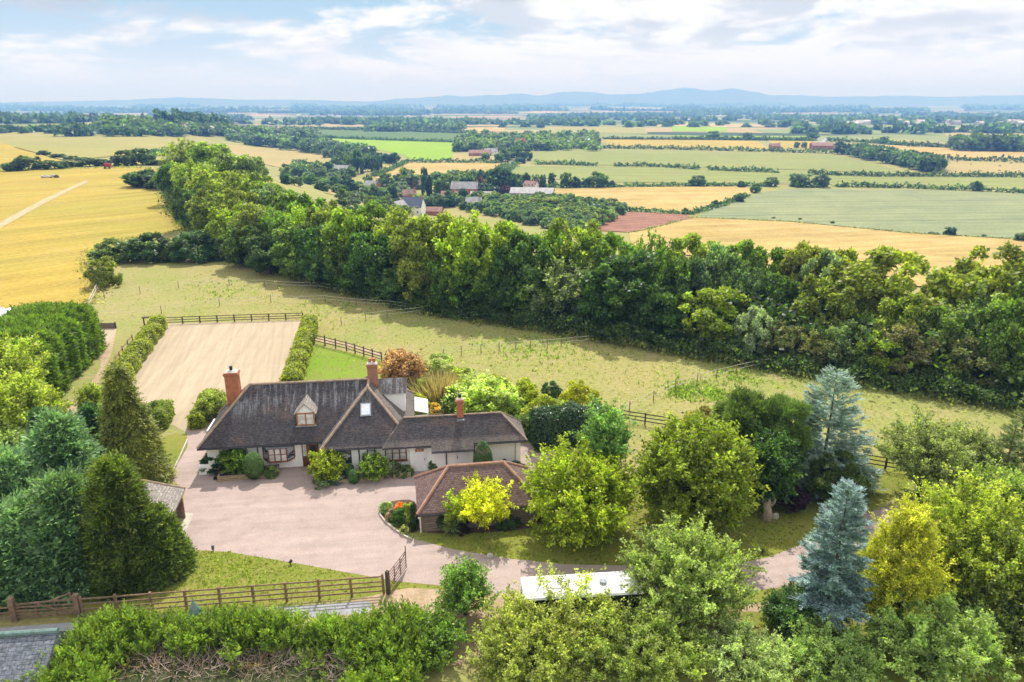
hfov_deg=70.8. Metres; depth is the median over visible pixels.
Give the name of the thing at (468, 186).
village house
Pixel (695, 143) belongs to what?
wheat field
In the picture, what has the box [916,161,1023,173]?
dry field
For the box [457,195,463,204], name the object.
tree
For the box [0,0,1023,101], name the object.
sky
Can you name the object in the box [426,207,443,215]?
village outbuilding
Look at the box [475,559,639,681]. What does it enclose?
garden tree
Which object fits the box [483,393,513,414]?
garden shrub
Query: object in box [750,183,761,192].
tree
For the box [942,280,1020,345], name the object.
wood tree
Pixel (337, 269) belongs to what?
wood tree
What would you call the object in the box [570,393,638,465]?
garden tree
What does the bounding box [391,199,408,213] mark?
village house
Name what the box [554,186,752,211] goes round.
straw field
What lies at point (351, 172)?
tree
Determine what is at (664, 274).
wood tree
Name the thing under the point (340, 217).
wood tree
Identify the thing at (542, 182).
tree
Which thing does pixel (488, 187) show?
tree
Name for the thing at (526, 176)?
tree
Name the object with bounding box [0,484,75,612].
conifer tree
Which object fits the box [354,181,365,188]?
tree
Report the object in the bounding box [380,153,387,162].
tree
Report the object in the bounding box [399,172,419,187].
tree
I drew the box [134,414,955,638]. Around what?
lawn tufts
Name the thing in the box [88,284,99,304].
rail fence
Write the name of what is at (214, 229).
wood tree
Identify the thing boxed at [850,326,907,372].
wood tree
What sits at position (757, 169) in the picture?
field hedge
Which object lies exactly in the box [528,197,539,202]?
orchard tree
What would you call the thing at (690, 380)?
tape fence
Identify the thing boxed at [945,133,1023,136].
dry field
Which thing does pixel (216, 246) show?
hedge bush
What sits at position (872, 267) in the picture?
wood tree
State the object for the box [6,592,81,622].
field gate
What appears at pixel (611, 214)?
orchard tree
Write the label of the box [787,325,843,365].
wood tree
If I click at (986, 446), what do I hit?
garden tree
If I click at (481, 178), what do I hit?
village house
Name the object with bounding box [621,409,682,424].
rail fence
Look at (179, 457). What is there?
bed edging
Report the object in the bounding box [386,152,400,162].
tree
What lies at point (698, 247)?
wood tree
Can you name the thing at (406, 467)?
front shrub
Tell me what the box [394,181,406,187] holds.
tree
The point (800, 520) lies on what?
lawn
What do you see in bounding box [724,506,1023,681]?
lawn
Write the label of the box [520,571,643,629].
horse trailer
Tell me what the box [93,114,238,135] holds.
hill wood
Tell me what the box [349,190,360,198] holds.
tree
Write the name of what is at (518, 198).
orchard tree
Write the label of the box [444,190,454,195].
tree
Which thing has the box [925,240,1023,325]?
wood tree
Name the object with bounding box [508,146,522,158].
tree
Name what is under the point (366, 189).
tree
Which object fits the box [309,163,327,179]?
tree
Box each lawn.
[68,550,442,617]
[161,433,187,466]
[306,344,520,414]
[414,455,911,565]
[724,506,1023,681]
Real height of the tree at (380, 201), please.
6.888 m
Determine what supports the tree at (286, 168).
on the ground at (138, 274)
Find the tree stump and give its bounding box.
[761,495,776,522]
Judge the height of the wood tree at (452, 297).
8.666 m
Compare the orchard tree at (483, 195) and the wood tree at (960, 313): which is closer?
the wood tree at (960, 313)
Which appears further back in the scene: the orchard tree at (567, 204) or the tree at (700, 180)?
the tree at (700, 180)
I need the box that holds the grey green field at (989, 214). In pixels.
[700,189,1023,237]
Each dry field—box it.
[225,144,334,166]
[324,186,401,194]
[452,154,494,160]
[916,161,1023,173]
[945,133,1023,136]
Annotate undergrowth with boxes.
[149,167,1021,396]
[162,187,1023,409]
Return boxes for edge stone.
[486,553,493,558]
[772,512,778,518]
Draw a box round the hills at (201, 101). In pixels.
[0,97,377,105]
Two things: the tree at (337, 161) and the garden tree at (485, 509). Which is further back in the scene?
the tree at (337, 161)
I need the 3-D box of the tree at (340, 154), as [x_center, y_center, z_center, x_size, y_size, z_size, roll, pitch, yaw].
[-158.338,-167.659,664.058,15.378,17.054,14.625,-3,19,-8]
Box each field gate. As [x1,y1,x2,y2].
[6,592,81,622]
[385,546,406,594]
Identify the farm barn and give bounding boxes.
[509,187,554,195]
[809,142,834,149]
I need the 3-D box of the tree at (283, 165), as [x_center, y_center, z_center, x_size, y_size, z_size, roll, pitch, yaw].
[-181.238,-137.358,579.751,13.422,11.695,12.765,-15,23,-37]
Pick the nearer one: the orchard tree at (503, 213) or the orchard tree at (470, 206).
the orchard tree at (503, 213)
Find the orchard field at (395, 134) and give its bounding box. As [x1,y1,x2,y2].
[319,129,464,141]
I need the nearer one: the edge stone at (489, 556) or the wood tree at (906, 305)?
the edge stone at (489, 556)
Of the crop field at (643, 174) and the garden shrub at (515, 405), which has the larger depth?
the crop field at (643, 174)
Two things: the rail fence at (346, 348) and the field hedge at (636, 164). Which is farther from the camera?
the field hedge at (636, 164)
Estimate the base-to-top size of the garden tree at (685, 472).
8.776 m
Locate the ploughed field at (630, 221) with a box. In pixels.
[598,212,689,231]
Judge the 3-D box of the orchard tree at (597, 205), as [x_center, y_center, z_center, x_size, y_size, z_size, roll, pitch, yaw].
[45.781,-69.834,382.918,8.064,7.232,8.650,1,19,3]
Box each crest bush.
[0,161,22,170]
[13,155,41,169]
[36,150,50,154]
[38,160,69,168]
[49,154,66,157]
[62,156,77,159]
[67,161,82,166]
[71,157,87,160]
[78,158,99,165]
[95,159,111,165]
[109,150,137,165]
[130,148,156,164]
[144,160,166,165]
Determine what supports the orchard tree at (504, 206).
on the ground at (138, 274)
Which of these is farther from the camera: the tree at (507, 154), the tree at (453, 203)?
the tree at (507, 154)
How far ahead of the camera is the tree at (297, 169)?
544.78 m
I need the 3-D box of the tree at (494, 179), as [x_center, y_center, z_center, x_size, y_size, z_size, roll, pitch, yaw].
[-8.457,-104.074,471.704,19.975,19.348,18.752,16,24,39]
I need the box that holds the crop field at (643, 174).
[510,166,908,184]
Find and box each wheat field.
[0,143,61,164]
[0,167,187,308]
[604,139,768,148]
[768,140,816,147]
[870,144,1023,160]
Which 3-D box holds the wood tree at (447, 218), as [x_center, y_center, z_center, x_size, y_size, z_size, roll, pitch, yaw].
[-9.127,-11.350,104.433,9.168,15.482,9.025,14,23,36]
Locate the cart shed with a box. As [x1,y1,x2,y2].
[139,479,185,518]
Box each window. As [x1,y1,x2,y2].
[262,445,295,462]
[339,450,352,464]
[367,449,374,457]
[385,449,407,461]
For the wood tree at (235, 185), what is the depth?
171.86 m
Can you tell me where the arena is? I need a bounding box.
[132,320,299,432]
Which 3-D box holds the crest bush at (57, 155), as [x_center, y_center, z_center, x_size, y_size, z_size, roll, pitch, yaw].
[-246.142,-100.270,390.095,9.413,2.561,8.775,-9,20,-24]
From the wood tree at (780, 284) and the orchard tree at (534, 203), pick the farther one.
the orchard tree at (534, 203)
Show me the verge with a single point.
(421, 597)
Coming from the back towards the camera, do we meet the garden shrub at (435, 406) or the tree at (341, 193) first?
the tree at (341, 193)
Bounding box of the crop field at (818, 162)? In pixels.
[531,149,902,173]
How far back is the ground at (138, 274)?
92.21 m
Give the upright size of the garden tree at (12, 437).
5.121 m
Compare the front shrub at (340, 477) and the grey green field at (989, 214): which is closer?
the front shrub at (340, 477)
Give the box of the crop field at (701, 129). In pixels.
[672,126,725,131]
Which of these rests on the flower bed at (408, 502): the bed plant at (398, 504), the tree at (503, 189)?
the bed plant at (398, 504)
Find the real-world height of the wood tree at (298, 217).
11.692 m
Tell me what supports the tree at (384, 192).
on the ground at (138, 274)
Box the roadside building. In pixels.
[0,628,76,681]
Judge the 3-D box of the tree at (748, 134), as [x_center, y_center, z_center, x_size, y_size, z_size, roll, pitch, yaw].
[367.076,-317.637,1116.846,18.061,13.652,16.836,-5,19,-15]
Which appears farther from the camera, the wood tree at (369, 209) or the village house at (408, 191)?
the village house at (408, 191)
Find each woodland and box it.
[0,101,1023,125]
[491,118,802,127]
[788,120,1023,133]
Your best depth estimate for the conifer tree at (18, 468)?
44.70 m
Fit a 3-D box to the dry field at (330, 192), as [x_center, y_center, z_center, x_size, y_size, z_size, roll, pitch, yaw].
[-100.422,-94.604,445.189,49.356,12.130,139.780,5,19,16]
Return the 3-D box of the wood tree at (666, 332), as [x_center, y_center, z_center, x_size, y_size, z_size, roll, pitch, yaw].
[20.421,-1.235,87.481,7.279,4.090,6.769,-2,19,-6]
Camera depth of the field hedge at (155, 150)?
504.21 m
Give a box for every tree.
[0,327,52,406]
[0,364,72,435]
[0,422,28,450]
[0,441,46,503]
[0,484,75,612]
[13,460,97,614]
[21,403,106,476]
[23,405,49,440]
[73,399,103,446]
[74,447,163,601]
[93,353,179,483]
[121,499,199,592]
[153,161,186,193]
[157,137,207,165]
[167,156,218,190]
[170,183,214,222]
[183,187,232,229]
[184,141,236,169]
[184,169,230,196]
[203,151,254,182]
[203,203,242,238]
[210,169,262,202]
[216,188,261,226]
[219,222,262,266]
[220,243,248,267]
[226,201,278,241]
[235,154,269,182]
[240,170,283,201]
[244,183,287,210]
[244,222,284,268]
[244,243,279,273]
[255,204,298,249]
[264,188,314,214]
[267,221,315,266]
[271,249,314,281]
[278,163,290,170]
[279,173,290,184]
[280,166,292,176]
[283,203,320,224]
[286,191,326,218]
[287,176,303,185]
[288,161,307,176]
[291,159,309,167]
[291,223,332,281]
[296,160,308,171]
[297,243,339,280]
[302,171,314,183]
[303,173,318,184]
[303,199,345,227]
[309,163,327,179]
[312,224,369,286]
[313,180,331,191]
[316,205,370,265]
[321,147,333,157]
[323,162,332,171]
[327,168,340,176]
[328,176,339,189]
[329,157,344,165]
[329,172,341,179]
[331,183,344,192]
[332,150,347,163]
[333,260,381,290]
[334,188,350,199]
[335,197,350,206]
[340,179,357,192]
[341,168,357,176]
[341,173,351,183]
[342,155,351,165]
[342,229,389,290]
[346,196,360,205]
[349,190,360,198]
[351,149,364,173]
[351,199,397,244]
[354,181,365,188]
[357,192,366,201]
[359,186,370,195]
[361,238,408,290]
[362,156,373,170]
[362,174,372,181]
[363,195,372,205]
[367,187,382,198]
[370,204,421,271]
[371,152,382,160]
[371,158,380,170]
[376,156,382,168]
[376,199,386,203]
[377,173,393,186]
[378,188,390,199]
[378,267,421,302]
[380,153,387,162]
[381,203,391,212]
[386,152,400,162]
[386,199,395,204]
[387,184,398,198]
[388,213,451,291]
[391,203,401,214]
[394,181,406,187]
[394,241,440,299]
[394,596,472,672]
[398,167,414,175]
[398,184,409,191]
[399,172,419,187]
[400,205,411,213]
[413,281,464,309]
[420,167,428,195]
[423,210,469,258]
[423,251,471,307]
[424,197,431,206]
[425,175,432,195]
[428,171,442,179]
[428,208,505,298]
[429,194,451,207]
[429,552,502,615]
[432,175,450,193]
[435,198,442,206]
[438,197,447,207]
[441,488,466,530]
[442,172,455,189]
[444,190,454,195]
[444,195,456,207]
[447,169,460,174]
[451,141,465,151]
[452,245,506,302]
[453,469,518,532]
[454,172,469,181]
[455,285,499,315]
[457,188,467,196]
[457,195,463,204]
[459,202,466,209]
[459,589,582,681]
[464,141,480,150]
[464,174,477,181]
[465,202,477,210]
[466,169,478,176]
[467,218,525,311]
[470,191,484,196]
[472,263,535,312]
[474,200,486,211]
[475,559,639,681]
[476,169,488,182]
[477,182,498,191]
[479,193,488,198]
[480,152,489,159]
[482,200,494,207]
[482,207,490,214]
[484,167,514,192]
[486,195,499,200]
[486,229,553,309]
[489,201,501,209]
[490,205,502,215]
[491,135,502,138]
[494,153,504,162]
[497,185,510,193]
[498,204,510,213]
[498,293,534,319]
[499,149,511,160]
[499,169,517,186]
[499,195,512,201]
[500,208,509,217]
[503,200,517,205]
[505,209,520,220]
[507,203,518,209]
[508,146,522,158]
[512,197,524,201]
[513,200,526,206]
[514,157,525,163]
[515,271,562,317]
[516,213,527,221]
[517,178,522,186]
[518,430,645,550]
[519,148,533,160]
[520,172,530,182]
[521,214,538,224]
[522,204,533,209]
[522,210,533,216]
[522,223,578,287]
[524,255,601,323]
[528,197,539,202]
[528,201,538,209]
[530,174,540,182]
[531,211,547,223]
[532,197,545,204]
[534,193,547,197]
[537,207,550,212]
[538,202,547,208]
[539,174,545,187]
[539,217,554,228]
[541,216,603,279]
[545,197,554,204]
[547,172,556,186]
[549,197,561,206]
[553,206,566,212]
[556,198,571,205]
[557,214,569,219]
[558,202,571,206]
[559,172,573,186]
[564,206,573,212]
[564,219,576,233]
[565,232,620,276]
[569,219,590,230]
[570,202,581,207]
[570,213,583,218]
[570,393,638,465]
[570,579,719,681]
[572,176,580,187]
[572,267,628,323]
[573,204,588,209]
[576,208,590,215]
[577,300,632,329]
[578,248,664,331]
[580,195,593,201]
[581,178,591,184]
[585,205,597,210]
[585,231,636,271]
[587,171,609,185]
[587,212,599,221]
[593,203,604,207]
[594,209,609,216]
[595,198,609,203]
[598,214,609,223]
[600,208,615,221]
[601,205,613,210]
[607,180,615,186]
[607,198,617,202]
[609,201,618,207]
[614,205,626,214]
[615,509,768,640]
[617,202,627,210]
[624,409,770,534]
[625,227,675,279]
[631,282,689,332]
[641,238,697,310]
[655,315,699,340]
[665,254,725,319]
[668,405,722,432]
[671,232,715,269]
[674,285,751,346]
[688,175,706,185]
[695,611,810,681]
[705,131,720,137]
[706,241,741,298]
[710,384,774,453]
[724,260,772,321]
[725,238,768,306]
[725,332,760,352]
[732,305,773,353]
[733,193,745,201]
[737,181,745,186]
[738,420,809,510]
[742,132,754,137]
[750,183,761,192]
[750,246,799,299]
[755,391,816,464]
[756,271,801,338]
[758,581,822,643]
[762,319,808,360]
[764,177,778,186]
[774,239,830,306]
[781,611,892,681]
[786,477,878,633]
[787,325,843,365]
[788,173,814,186]
[789,272,870,331]
[794,142,800,147]
[796,364,888,505]
[799,248,848,299]
[801,142,807,147]
[805,450,871,508]
[806,132,819,138]
[813,174,830,186]
[816,244,955,331]
[818,246,859,279]
[820,318,878,367]
[823,280,898,331]
[833,140,851,154]
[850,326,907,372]
[854,491,960,627]
[862,580,1020,681]
[868,406,987,496]
[869,319,943,378]
[872,292,935,353]
[887,461,1023,602]
[900,305,966,366]
[906,348,975,380]
[920,266,989,307]
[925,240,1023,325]
[930,418,1004,485]
[933,308,985,347]
[937,509,1023,633]
[940,335,1011,386]
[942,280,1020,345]
[943,227,956,234]
[957,454,1023,522]
[957,593,1023,673]
[965,367,1023,394]
[971,180,983,190]
[971,296,1023,384]
[983,417,1023,472]
[986,327,1023,397]
[988,268,1018,296]
[993,392,1023,468]
[1003,278,1023,326]
[1005,462,1023,476]
[1013,233,1023,240]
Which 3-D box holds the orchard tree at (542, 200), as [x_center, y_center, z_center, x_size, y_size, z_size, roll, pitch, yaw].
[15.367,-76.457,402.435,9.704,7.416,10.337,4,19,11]
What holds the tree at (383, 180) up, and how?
on the ground at (138, 274)
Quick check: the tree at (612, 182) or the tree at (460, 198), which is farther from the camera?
the tree at (612, 182)
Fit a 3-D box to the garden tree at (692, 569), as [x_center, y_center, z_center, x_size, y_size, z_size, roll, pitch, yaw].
[9.764,12.891,40.186,8.036,6.163,8.307,11,21,29]
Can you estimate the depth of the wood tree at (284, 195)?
136.64 m
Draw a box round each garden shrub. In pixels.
[192,388,226,419]
[410,376,430,398]
[414,392,431,415]
[419,352,458,377]
[428,402,440,414]
[440,369,524,413]
[440,387,455,413]
[447,403,468,413]
[451,366,476,377]
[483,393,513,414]
[488,372,512,388]
[500,396,528,416]
[510,376,540,401]
[515,414,530,439]
[519,393,557,424]
[540,381,562,397]
[554,398,568,410]
[559,379,602,406]
[776,485,811,513]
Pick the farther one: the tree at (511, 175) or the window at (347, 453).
the tree at (511, 175)
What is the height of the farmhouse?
7.950 m
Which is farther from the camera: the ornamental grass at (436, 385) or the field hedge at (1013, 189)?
the field hedge at (1013, 189)
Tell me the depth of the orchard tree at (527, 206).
382.24 m
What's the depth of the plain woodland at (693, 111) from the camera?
4347.66 m
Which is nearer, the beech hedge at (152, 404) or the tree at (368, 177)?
the beech hedge at (152, 404)
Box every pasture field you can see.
[0,133,180,159]
[542,126,647,133]
[833,138,944,145]
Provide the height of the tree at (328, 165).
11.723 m
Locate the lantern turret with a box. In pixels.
[187,597,201,619]
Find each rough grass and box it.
[1,165,158,170]
[68,189,187,305]
[183,224,1019,414]
[627,215,1014,238]
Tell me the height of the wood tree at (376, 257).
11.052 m
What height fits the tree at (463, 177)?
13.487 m
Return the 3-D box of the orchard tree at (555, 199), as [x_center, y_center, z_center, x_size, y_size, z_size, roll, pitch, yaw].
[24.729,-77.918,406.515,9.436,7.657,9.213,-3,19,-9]
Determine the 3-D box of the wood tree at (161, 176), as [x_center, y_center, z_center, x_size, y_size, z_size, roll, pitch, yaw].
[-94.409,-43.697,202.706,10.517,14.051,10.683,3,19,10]
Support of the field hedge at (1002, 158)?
on the ground at (138, 274)
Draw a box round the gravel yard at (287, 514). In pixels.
[170,430,919,595]
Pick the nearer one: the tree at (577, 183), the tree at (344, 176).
the tree at (577, 183)
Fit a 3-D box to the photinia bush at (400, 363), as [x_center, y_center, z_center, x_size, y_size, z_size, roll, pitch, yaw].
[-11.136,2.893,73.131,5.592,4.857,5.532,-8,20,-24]
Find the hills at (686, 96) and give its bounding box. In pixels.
[362,88,1023,105]
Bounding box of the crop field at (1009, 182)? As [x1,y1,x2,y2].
[832,176,1023,188]
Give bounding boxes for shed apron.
[180,513,192,532]
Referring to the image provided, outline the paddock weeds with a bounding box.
[173,272,841,403]
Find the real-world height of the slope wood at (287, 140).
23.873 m
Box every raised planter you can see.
[217,464,279,481]
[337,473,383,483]
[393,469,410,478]
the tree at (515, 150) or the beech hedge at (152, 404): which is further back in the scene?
the tree at (515, 150)
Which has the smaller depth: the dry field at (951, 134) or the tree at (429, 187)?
the tree at (429, 187)
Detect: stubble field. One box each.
[370,163,499,177]
[459,127,504,131]
[629,217,1023,285]
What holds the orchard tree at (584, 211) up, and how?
on the ground at (138, 274)
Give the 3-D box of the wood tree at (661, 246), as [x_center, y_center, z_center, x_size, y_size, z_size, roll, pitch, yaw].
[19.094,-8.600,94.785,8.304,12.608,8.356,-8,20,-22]
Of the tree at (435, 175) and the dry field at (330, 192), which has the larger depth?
the tree at (435, 175)
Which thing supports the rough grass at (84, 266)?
on the ground at (138, 274)
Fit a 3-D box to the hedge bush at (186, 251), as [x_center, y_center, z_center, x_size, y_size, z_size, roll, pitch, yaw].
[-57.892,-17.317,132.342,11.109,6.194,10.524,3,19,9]
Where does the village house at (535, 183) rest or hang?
on the ground at (138, 274)
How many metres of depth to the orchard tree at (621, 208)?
381.41 m
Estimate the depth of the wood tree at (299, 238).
111.30 m
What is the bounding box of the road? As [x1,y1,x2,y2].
[0,601,371,630]
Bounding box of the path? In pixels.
[729,603,763,611]
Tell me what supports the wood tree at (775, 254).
on the ground at (138, 274)
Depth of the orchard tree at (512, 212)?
360.76 m
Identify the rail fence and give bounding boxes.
[0,607,11,619]
[78,573,384,617]
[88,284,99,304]
[114,334,132,359]
[163,312,302,323]
[313,333,381,361]
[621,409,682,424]
[855,451,898,469]
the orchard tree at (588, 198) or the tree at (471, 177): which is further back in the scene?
the tree at (471, 177)
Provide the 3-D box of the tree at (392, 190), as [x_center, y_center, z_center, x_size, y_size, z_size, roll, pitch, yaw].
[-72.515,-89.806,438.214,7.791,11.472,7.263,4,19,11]
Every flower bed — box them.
[381,500,418,532]
[419,521,540,532]
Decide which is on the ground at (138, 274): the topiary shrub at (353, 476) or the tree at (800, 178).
the tree at (800, 178)
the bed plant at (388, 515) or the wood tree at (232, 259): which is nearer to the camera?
the bed plant at (388, 515)
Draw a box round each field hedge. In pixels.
[147,145,183,155]
[303,125,469,132]
[322,134,454,142]
[370,160,408,176]
[406,157,496,162]
[464,144,534,151]
[486,162,510,171]
[502,161,519,170]
[532,143,835,153]
[534,159,598,165]
[546,181,767,187]
[602,135,817,140]
[613,161,700,169]
[627,192,749,214]
[674,135,811,139]
[706,165,779,172]
[793,180,827,187]
[807,168,1023,176]
[826,136,906,144]
[835,180,903,187]
[901,181,994,191]
[906,140,1023,150]
[934,154,1023,161]
[951,127,1019,132]
[994,187,1023,192]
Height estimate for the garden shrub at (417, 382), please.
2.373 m
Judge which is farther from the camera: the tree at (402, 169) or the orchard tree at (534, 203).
the tree at (402, 169)
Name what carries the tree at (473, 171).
on the ground at (138, 274)
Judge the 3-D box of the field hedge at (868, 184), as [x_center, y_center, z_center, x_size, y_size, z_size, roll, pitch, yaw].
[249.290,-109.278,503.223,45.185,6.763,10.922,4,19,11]
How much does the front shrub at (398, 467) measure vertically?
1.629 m
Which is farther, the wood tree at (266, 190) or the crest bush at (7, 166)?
the crest bush at (7, 166)
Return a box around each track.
[0,181,88,227]
[68,333,115,416]
[315,338,383,356]
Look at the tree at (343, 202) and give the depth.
268.09 m
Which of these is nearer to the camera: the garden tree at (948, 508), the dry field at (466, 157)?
the garden tree at (948, 508)
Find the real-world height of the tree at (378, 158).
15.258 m
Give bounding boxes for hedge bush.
[82,255,124,285]
[86,237,135,261]
[118,169,155,186]
[121,231,170,262]
[142,172,157,188]
[155,238,183,261]
[167,229,222,262]
[202,238,226,261]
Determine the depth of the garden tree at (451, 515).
48.19 m
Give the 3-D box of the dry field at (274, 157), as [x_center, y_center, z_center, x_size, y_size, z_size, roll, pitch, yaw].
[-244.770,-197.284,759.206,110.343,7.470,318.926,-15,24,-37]
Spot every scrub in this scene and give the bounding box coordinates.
[363,120,467,131]
[452,128,602,150]
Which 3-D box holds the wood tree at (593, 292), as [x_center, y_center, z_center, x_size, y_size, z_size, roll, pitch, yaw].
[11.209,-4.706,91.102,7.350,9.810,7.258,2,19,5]
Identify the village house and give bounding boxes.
[333,164,350,169]
[364,179,380,187]
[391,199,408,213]
[401,195,425,214]
[402,187,416,196]
[410,180,420,189]
[450,180,478,194]
[464,195,481,205]
[468,149,490,155]
[477,172,485,186]
[484,147,497,154]
[522,179,539,187]
[769,142,780,148]
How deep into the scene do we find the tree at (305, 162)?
581.94 m
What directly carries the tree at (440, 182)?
on the ground at (138, 274)
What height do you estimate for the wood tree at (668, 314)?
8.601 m
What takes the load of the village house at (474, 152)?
on the ground at (138, 274)
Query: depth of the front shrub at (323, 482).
54.86 m
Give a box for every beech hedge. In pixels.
[106,314,168,379]
[143,400,158,413]
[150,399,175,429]
[185,387,215,429]
[279,313,318,381]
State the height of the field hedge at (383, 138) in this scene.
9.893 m
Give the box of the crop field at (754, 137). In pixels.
[673,135,805,138]
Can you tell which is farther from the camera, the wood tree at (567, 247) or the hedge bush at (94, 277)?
the hedge bush at (94, 277)
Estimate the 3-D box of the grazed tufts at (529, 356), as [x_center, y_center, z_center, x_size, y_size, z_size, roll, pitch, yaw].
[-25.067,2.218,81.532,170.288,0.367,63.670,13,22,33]
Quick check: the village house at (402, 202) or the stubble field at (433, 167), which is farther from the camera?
the stubble field at (433, 167)
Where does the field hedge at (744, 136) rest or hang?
on the ground at (138, 274)
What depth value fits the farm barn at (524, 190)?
438.50 m
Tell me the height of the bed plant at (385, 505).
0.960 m
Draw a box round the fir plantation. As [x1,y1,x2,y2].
[152,108,230,123]
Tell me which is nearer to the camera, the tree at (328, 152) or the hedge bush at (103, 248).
the hedge bush at (103, 248)
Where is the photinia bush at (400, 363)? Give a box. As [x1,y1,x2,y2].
[377,347,428,387]
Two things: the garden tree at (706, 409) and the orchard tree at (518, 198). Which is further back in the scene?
the orchard tree at (518, 198)
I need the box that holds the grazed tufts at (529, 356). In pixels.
[39,264,1020,556]
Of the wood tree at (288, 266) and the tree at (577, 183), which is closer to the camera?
the wood tree at (288, 266)
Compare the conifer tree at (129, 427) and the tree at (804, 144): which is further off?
the tree at (804, 144)
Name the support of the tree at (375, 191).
on the ground at (138, 274)
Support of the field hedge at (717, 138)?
on the ground at (138, 274)
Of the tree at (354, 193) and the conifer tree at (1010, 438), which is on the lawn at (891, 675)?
the conifer tree at (1010, 438)
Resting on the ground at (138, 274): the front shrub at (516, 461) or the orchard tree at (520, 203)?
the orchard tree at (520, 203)
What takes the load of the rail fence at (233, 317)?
on the ground at (138, 274)
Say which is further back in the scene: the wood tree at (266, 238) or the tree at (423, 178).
the tree at (423, 178)
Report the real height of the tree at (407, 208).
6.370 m
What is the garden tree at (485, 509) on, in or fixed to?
on the lawn at (800, 520)
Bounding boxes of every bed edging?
[173,439,187,468]
[379,503,411,539]
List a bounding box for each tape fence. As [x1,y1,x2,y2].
[103,279,346,297]
[103,295,442,314]
[340,307,421,324]
[443,336,588,355]
[619,358,769,410]
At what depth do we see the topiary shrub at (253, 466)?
55.35 m
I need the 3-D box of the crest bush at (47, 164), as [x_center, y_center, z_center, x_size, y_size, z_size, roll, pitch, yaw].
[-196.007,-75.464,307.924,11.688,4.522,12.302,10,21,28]
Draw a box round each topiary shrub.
[242,452,263,479]
[343,463,353,475]
[348,469,358,483]
[473,440,492,462]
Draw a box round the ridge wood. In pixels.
[0,121,182,136]
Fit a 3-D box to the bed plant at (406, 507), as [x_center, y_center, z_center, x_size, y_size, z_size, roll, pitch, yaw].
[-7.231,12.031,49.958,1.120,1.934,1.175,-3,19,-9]
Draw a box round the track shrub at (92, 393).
[72,381,104,407]
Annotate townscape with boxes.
[265,112,1023,124]
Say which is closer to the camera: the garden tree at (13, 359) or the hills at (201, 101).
the garden tree at (13, 359)
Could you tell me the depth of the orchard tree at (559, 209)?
366.24 m
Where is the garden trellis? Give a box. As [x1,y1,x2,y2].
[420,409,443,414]
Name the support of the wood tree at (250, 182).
on the ground at (138, 274)
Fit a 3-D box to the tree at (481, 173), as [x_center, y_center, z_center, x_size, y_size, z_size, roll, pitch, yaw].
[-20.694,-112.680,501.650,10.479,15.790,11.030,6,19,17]
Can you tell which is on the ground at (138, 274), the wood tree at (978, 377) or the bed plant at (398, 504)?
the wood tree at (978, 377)
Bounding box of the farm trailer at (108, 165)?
[103,163,111,168]
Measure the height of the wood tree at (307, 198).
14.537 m
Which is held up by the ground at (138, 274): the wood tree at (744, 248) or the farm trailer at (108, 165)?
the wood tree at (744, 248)
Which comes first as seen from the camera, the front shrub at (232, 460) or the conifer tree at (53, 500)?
the conifer tree at (53, 500)
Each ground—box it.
[0,106,1023,681]
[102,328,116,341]
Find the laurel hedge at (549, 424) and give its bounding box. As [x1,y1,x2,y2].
[528,399,604,452]
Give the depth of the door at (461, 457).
57.22 m
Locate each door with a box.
[301,444,321,465]
[413,448,426,470]
[456,452,468,463]
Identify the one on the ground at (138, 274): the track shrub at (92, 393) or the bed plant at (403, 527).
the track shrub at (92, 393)
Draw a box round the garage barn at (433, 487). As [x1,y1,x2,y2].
[414,460,537,532]
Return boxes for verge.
[295,588,516,666]
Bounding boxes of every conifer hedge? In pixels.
[0,300,108,401]
[2,592,436,681]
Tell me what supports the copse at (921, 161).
on the ground at (138, 274)
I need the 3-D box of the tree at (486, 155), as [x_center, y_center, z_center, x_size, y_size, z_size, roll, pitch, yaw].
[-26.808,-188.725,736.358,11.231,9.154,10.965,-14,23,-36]
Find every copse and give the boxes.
[845,141,950,170]
[946,131,1023,150]
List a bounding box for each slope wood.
[224,124,321,138]
[224,128,378,156]
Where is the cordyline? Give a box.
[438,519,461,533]
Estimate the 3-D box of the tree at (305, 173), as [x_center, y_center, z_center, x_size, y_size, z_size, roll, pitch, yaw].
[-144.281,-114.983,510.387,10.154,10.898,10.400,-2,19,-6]
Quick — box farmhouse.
[196,358,527,474]
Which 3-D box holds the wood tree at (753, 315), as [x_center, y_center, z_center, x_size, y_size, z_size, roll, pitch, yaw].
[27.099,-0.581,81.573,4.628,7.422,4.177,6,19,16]
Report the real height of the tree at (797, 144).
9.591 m
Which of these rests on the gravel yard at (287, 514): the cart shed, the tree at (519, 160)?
the cart shed
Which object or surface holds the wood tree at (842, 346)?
on the ground at (138, 274)
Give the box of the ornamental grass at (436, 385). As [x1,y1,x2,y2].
[407,366,473,402]
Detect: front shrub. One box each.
[199,453,224,473]
[213,467,225,479]
[216,448,247,477]
[263,465,279,479]
[306,447,347,482]
[312,473,336,489]
[330,475,344,484]
[356,449,390,481]
[390,460,402,478]
[400,464,414,478]
[428,460,436,469]
[512,460,525,464]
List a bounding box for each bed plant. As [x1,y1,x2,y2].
[379,501,392,513]
[385,507,396,521]
[390,507,405,527]
[395,502,403,510]
[399,524,408,534]
[402,502,415,525]
[410,501,417,531]
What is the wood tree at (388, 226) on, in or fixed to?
on the ground at (138, 274)
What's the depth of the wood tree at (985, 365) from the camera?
71.32 m
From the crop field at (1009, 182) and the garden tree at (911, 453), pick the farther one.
the crop field at (1009, 182)
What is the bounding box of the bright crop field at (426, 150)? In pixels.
[328,138,453,160]

